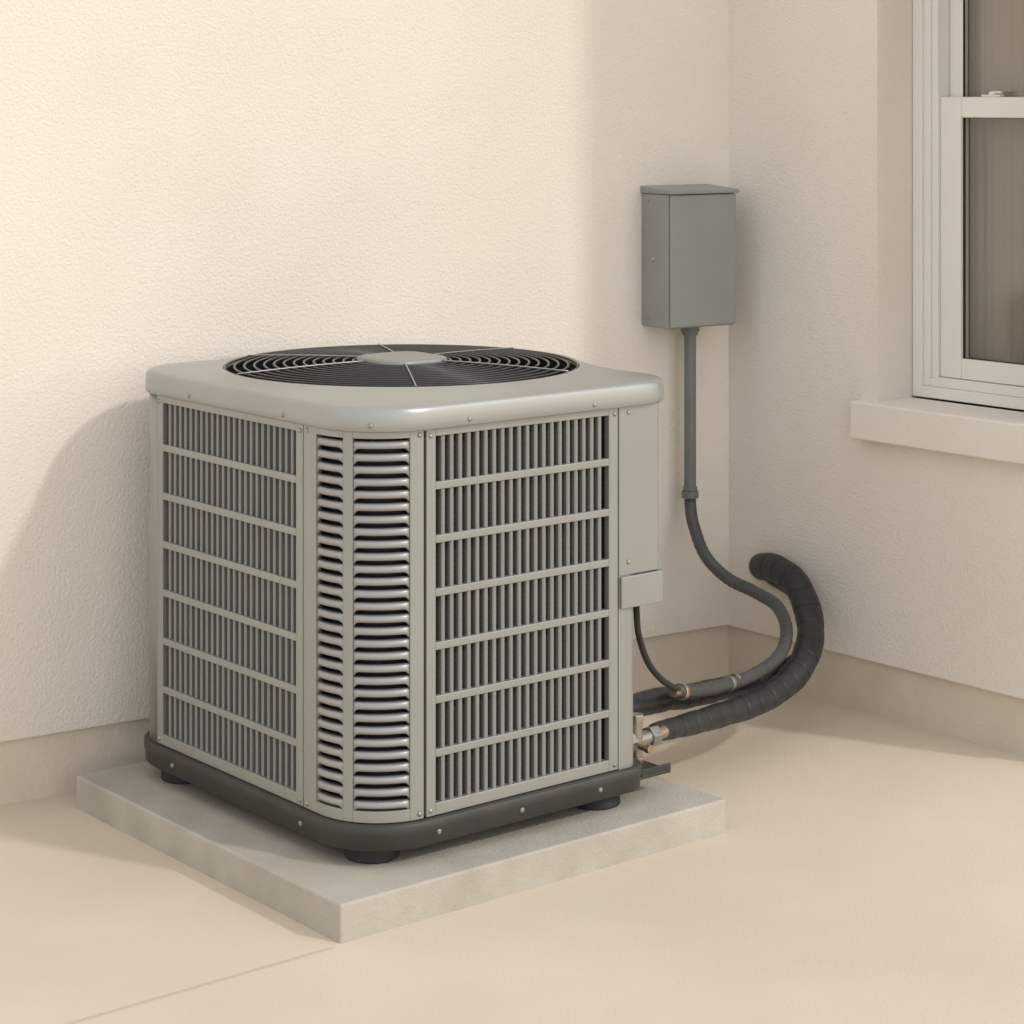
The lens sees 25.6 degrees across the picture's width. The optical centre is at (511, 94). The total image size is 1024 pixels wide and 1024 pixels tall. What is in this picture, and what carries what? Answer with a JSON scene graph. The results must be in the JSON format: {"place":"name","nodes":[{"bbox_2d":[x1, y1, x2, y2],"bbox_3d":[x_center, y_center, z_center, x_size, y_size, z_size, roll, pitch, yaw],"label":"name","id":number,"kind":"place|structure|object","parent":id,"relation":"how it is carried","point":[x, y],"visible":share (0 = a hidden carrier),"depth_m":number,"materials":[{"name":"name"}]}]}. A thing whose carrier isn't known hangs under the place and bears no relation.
{"place":"outdoors","nodes":[
{"label":"outdoors","id":0,"kind":"place"},
{"bbox_2d":[0,681,1023,1023],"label":"ground","id":1,"kind":"structure","parent":0,"point":[850,867],"depth_m":4.48,"materials":[{"name":"concrete"}]},
{"bbox_2d":[64,946,332,1023],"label":"control joint","id":2,"kind":"object","parent":1,"relation":"on","point":[196,985],"visible":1,"depth_m":4.16,"materials":[{"name":"beige concrete"}]},
{"bbox_2d":[0,625,728,804],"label":"back foundation","id":3,"kind":"object","parent":1,"relation":"on","point":[36,767],"depth_m":5.37,"materials":[{"name":"paint"}]},
{"bbox_2d":[0,0,728,741],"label":"back wall","id":4,"kind":"structure","parent":3,"relation":"on","point":[192,180],"depth_m":5.62,"materials":[{"name":"paint"}]},
{"bbox_2d":[641,184,738,335],"bbox_3d":[0.491,0.458,6.211,0.238,0.415,0.140,0,0,-33],"label":"electrical disconnect box","id":5,"kind":"object","parent":4,"relation":"attached to","point":[688,259],"visible":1,"depth_m":6.16,"materials":[{"name":"paint"}]},
{"bbox_2d":[670,193,735,327],"bbox_3d":[0.523,0.452,6.162,0.224,0.360,0.010,0,0,-33],"label":"door","id":6,"kind":"structure","parent":5,"relation":"in","point":[702,226],"depth_m":6.16,"materials":[{"name":"paint"}]},
{"bbox_2d":[633,336,792,699],"bbox_3d":[0.529,1.062,5.613,0.320,0.803,1.248,0,0,9],"label":"electrical conduit","id":7,"kind":"object","parent":4,"relation":"attached to","point":[765,667],"visible":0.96,"depth_m":6.03,"materials":[{"name":"paint"}]},
{"bbox_2d":[76,761,724,942],"bbox_3d":[-0.265,1.622,5.120,1.047,0.096,1.075,0,0,-39],"label":"concrete pad","id":8,"kind":"object","parent":1,"relation":"on","point":[335,894],"visible":0.53,"depth_m":4.75,"materials":[{"name":"grey concrete"}]},
{"bbox_2d":[144,344,670,863],"bbox_3d":[-0.242,1.086,5.163,0.929,0.976,0.978,0,0,-39],"label":"air conditioner condenser","id":9,"kind":"object","parent":8,"relation":"on","point":[398,592],"visible":1,"depth_m":4.79,"materials":[{"name":"grey metal"}]},
{"bbox_2d":[633,553,824,740],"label":"refrigerant lines","id":10,"kind":"object","parent":9,"relation":"attached to","point":[787,679],"visible":0.92,"depth_m":5.66,"materials":[{"name":"plastic"}]},
{"bbox_2d":[729,625,1023,756],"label":"foundation","id":11,"kind":"object","parent":1,"relation":"on","point":[979,716],"visible":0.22,"depth_m":5.90,"materials":[{"name":"paint"}]},
{"bbox_2d":[728,0,1023,698],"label":"wall","id":12,"kind":"structure","parent":11,"relation":"on","point":[907,558],"depth_m":6.05,"materials":[{"name":"paint"}]},
{"bbox_2d":[850,397,1023,464],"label":"window sill","id":13,"kind":"structure","parent":12,"relation":"attached to","point":[967,430],"depth_m":5.76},
{"bbox_2d":[913,0,1023,409],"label":"window frame","id":14,"kind":"object","parent":12,"relation":"attached to","point":[931,53],"visible":0.9,"depth_m":6.01,"materials":[{"name":"white plastic"}]},
{"bbox_2d":[950,0,967,96],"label":"sash","id":15,"kind":"object","parent":14,"relation":"attached to","point":[956,48],"visible":0.5,"depth_m":6.01,"materials":[{"name":"white plastic"}]},
{"bbox_2d":[941,97,1023,386],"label":"sash","id":16,"kind":"object","parent":14,"relation":"attached to","point":[955,111],"visible":1,"depth_m":5.97,"materials":[{"name":"white plastic"}]},
{"bbox_2d":[981,91,1004,96],"bbox_3d":[1.261,-0.003,5.899,0.024,0.015,0.060,0,0,-40],"label":"sash lock","id":17,"kind":"object","parent":16,"relation":"on","point":[992,93],"visible":1,"depth_m":5.89,"materials":[{"name":"white plastic"}]},
{"bbox_2d":[963,0,1023,364],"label":"gasket","id":18,"kind":"object","parent":14,"relation":"attached to","point":[964,237],"visible":0.9,"depth_m":5.96,"materials":[{"name":"black rubber"}]},
{"bbox_2d":[968,0,1023,363],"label":"curtain","id":19,"kind":"object","parent":14,"relation":"hanging from","point":[996,185],"visible":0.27,"depth_m":5.97,"materials":[{"name":"fabric"}]},
{"bbox_2d":[941,399,1023,411],"bbox_3d":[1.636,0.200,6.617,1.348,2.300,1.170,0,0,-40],"label":"caulk","id":20,"kind":"object","parent":12,"relation":"attached to","point":[982,405],"depth_m":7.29,"materials":[{"name":"paint"}]}
]}

